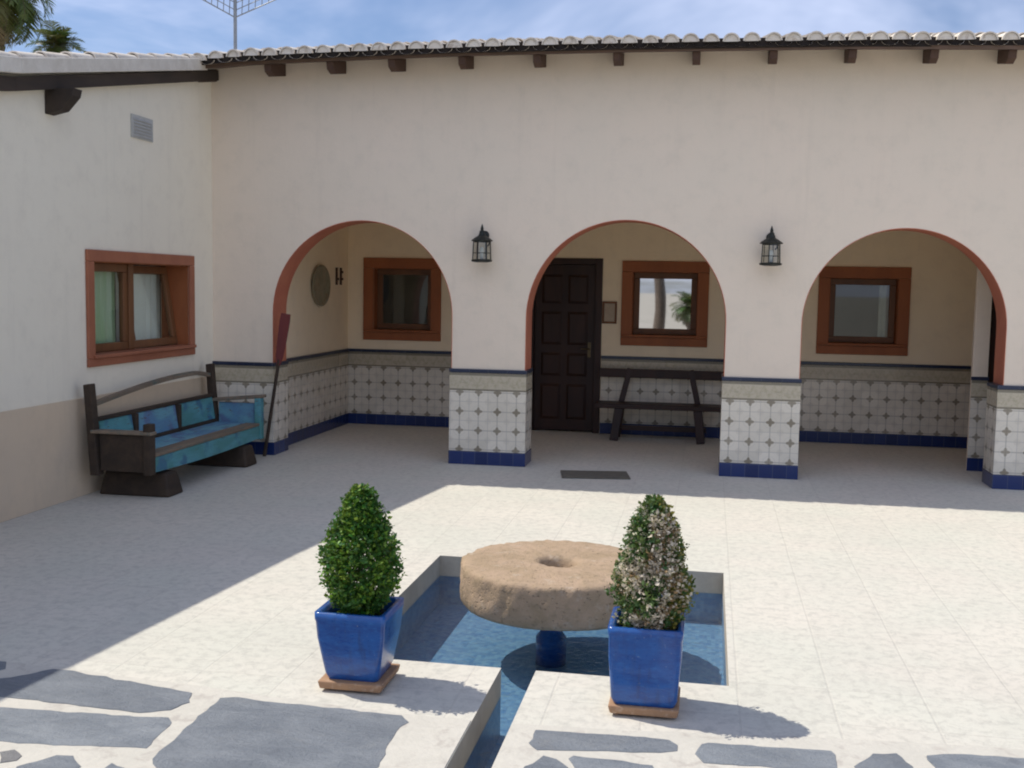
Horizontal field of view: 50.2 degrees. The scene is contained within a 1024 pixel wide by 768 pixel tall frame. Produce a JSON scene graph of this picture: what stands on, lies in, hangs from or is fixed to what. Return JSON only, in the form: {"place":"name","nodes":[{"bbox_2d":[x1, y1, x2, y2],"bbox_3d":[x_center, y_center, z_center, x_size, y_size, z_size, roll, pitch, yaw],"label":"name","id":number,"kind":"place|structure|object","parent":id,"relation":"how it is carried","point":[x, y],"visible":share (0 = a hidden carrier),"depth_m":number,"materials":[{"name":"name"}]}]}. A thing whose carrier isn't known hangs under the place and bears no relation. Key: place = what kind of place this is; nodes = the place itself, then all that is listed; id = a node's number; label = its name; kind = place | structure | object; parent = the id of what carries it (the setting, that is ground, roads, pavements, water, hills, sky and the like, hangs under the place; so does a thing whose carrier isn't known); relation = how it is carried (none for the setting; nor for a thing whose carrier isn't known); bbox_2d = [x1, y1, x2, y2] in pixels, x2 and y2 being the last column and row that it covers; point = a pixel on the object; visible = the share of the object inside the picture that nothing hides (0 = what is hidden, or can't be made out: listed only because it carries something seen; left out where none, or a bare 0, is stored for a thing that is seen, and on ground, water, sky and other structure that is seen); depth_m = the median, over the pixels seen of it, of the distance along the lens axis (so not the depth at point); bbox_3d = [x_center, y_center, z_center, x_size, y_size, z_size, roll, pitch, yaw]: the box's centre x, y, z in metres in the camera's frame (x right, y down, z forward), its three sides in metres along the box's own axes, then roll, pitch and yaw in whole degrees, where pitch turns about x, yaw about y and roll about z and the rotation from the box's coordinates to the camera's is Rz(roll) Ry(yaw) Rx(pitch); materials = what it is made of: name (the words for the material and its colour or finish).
{"place":"outdoors","nodes":[
{"label":"outdoors","id":0,"kind":"place"},
{"bbox_2d":[0,0,55,51],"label":"palm tree","id":1,"kind":"object","parent":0,"point":[24,11],"visible":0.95,"depth_m":24.86,"materials":[{"name":"green plant"}]},
{"bbox_2d":[25,20,86,52],"bbox_3d":[-9.455,-3.885,22.851,1.144,7.086,1.132,2,5,10],"label":"palm tree","id":2,"kind":"object","parent":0,"point":[57,40],"visible":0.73,"depth_m":22.41,"materials":[{"name":"green plant"}]},
{"bbox_2d":[0,423,1023,767],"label":"courtyard floor","id":3,"kind":"structure","parent":0,"point":[872,591],"depth_m":7.18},
{"bbox_2d":[0,51,218,522],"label":"house wing","id":4,"kind":"structure","parent":3,"relation":"on","point":[106,269],"depth_m":9.43,"materials":[{"name":"white paint"}]},
{"bbox_2d":[85,249,196,367],"bbox_3d":[-3.633,-0.736,10.391,0.418,1.015,1.978,2,5,10],"label":"window","id":5,"kind":"structure","parent":4,"relation":"in","point":[123,275],"depth_m":10.51,"materials":[{"name":"brown wood"}]},
{"bbox_2d":[83,363,265,497],"bbox_3d":[-3.093,0.387,10.381,0.671,0.999,2.390,2,5,10],"label":"painted bench","id":6,"kind":"object","parent":3,"relation":"on","point":[136,452],"visible":1,"depth_m":9.95,"materials":[{"name":"blue wood"}]},
{"bbox_2d":[263,313,290,455],"bbox_3d":[-2.511,0.012,11.669,0.302,1.540,0.039,1,5,0],"label":"leaning oar","id":7,"kind":"object","parent":3,"relation":"on","point":[284,324],"visible":1,"depth_m":11.63,"materials":[{"name":"brown wood"}]},
{"bbox_2d":[315,596,403,692],"bbox_3d":[-0.710,1.208,5.115,0.336,0.360,0.336,2,5,10],"label":"plant pot","id":8,"kind":"object","parent":3,"relation":"on","point":[357,652],"visible":0.81,"depth_m":4.98,"materials":[{"name":"ceramic"}]},
{"bbox_2d":[316,482,407,615],"bbox_3d":[-0.715,0.777,5.084,0.445,0.653,0.440,2,5,10],"label":"boxwood bush","id":9,"kind":"object","parent":8,"relation":"on","point":[362,524],"visible":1,"depth_m":4.99,"materials":[{"name":"green plant"}]},
{"bbox_2d":[394,555,728,767],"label":"pool","id":10,"kind":"structure","parent":3,"relation":"in","point":[481,742],"depth_m":6.70,"materials":[{"name":"tile"}]},
{"bbox_2d":[460,539,655,667],"bbox_3d":[0.264,1.333,6.429,1.156,0.612,1.158,2,5,10],"label":"millstone","id":11,"kind":"object","parent":10,"relation":"in","point":[553,589],"visible":0.8,"depth_m":6.06,"materials":[{"name":"brown stone"}]},
{"bbox_2d":[397,576,724,696],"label":"water","id":12,"kind":"structure","parent":10,"relation":"in","point":[547,634],"depth_m":6.38,"materials":[{"name":"blue liquid"}]},
{"bbox_2d":[560,470,630,478],"bbox_3d":[0.824,0.902,10.880,0.670,0.014,0.400,1,5,0],"label":"doormat","id":13,"kind":"object","parent":3,"relation":"on","point":[579,474],"visible":1,"depth_m":10.83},
{"bbox_2d":[193,30,1023,489],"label":"house","id":14,"kind":"structure","parent":3,"relation":"on","point":[655,188],"depth_m":11.26,"materials":[{"name":"paint"}]},
{"bbox_2d":[203,0,274,48],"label":"roof antenna","id":15,"kind":"object","parent":14,"relation":"on","point":[235,9],"visible":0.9,"depth_m":13.03,"materials":[{"name":"grey metal"}]},
{"bbox_2d":[312,265,330,305],"bbox_3d":[-2.342,-1.204,13.366,0.045,0.510,0.622,2,5,10],"label":"wall plate","id":16,"kind":"object","parent":14,"relation":"attached to","point":[321,285],"depth_m":13.39,"materials":[{"name":"ceramic"}]},
{"bbox_2d":[336,268,342,284],"bbox_3d":[-2.216,-1.385,14.062,0.039,0.220,0.204,2,5,10],"label":"wall ornament","id":17,"kind":"object","parent":14,"relation":"attached to","point":[341,278],"depth_m":14.11,"materials":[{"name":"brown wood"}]},
{"bbox_2d":[363,258,440,341],"bbox_3d":[-1.420,-1.120,14.464,1.052,1.078,0.325,2,5,10],"label":"window","id":18,"kind":"structure","parent":14,"relation":"in","point":[374,269],"depth_m":14.39,"materials":[{"name":"brown wood"}]},
{"bbox_2d":[471,224,492,262],"bbox_3d":[-0.301,-1.426,11.089,0.224,0.385,0.261,2,5,10],"label":"wall lantern","id":19,"kind":"object","parent":14,"relation":"attached to","point":[482,236],"depth_m":11.04,"materials":[{"name":"metal"}]},
{"bbox_2d":[533,264,595,430],"bbox_3d":[0.668,-0.466,14.054,0.780,2.130,0.119,2,5,10],"label":"door","id":20,"kind":"structure","parent":14,"relation":"in","point":[565,293],"depth_m":14.06,"materials":[{"name":"brown wood"}]},
{"bbox_2d":[602,301,616,323],"bbox_3d":[1.236,-0.906,13.871,0.185,0.280,0.028,2,5,10],"label":"wall plaque","id":21,"kind":"object","parent":14,"relation":"attached to","point":[609,312],"depth_m":13.87,"materials":[{"name":"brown wood"}]},
{"bbox_2d":[620,261,709,346],"bbox_3d":[1.939,-1.017,13.865,1.083,1.065,0.325,2,5,10],"label":"window","id":22,"kind":"structure","parent":14,"relation":"in","point":[668,300],"depth_m":13.83,"materials":[{"name":"brown wood"}]},
{"bbox_2d":[759,226,782,265],"bbox_3d":[2.509,-1.336,10.589,0.224,0.385,0.261,2,5,10],"label":"wall lantern","id":23,"kind":"object","parent":14,"relation":"attached to","point":[771,239],"depth_m":10.53,"materials":[{"name":"metal"}]},
{"bbox_2d":[816,266,911,355],"bbox_3d":[4.301,-0.900,13.448,1.075,1.068,0.325,2,5,10],"label":"window","id":24,"kind":"structure","parent":14,"relation":"in","point":[899,306],"depth_m":13.37,"materials":[{"name":"brown wood"}]},
{"bbox_2d":[988,297,995,381],"bbox_3d":[5.409,-0.203,11.478,0.810,2.230,0.062,2,5,10],"label":"side door","id":25,"kind":"structure","parent":14,"relation":"in","point":[993,313],"depth_m":11.51,"materials":[{"name":"brown wood"}]},
{"bbox_2d":[608,606,684,717],"bbox_3d":[0.599,1.238,4.881,0.326,0.388,0.326,2,5,10],"label":"plant pot","id":26,"kind":"object","parent":3,"relation":"on","point":[644,667],"visible":0.85,"depth_m":4.73,"materials":[{"name":"ceramic"}]},
{"bbox_2d":[604,493,698,629],"bbox_3d":[0.622,0.808,4.830,0.406,0.650,0.389,-1,6,-25],"label":"boxwood bush","id":27,"kind":"object","parent":26,"relation":"on","point":[652,541],"visible":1,"depth_m":4.75,"materials":[{"name":"green plant"}]},
{"bbox_2d":[595,368,722,443],"bbox_3d":[1.849,0.265,13.462,1.620,0.877,0.474,2,5,10],"label":"porch bench","id":28,"kind":"object","parent":3,"relation":"on","point":[697,408],"visible":0.9,"depth_m":13.50,"materials":[{"name":"brown wood"}]},
{"bbox_2d":[0,661,1023,767],"bbox_3d":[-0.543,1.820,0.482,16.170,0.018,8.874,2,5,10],"label":"slate paving","id":29,"kind":"structure","parent":0,"point":[233,732],"depth_m":4.49,"materials":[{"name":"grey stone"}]},
{"bbox_2d":[5,0,1023,54],"label":"sky","id":30,"kind":"structure","parent":0,"point":[179,27],"materials":[{"name":"blue"}]}
]}

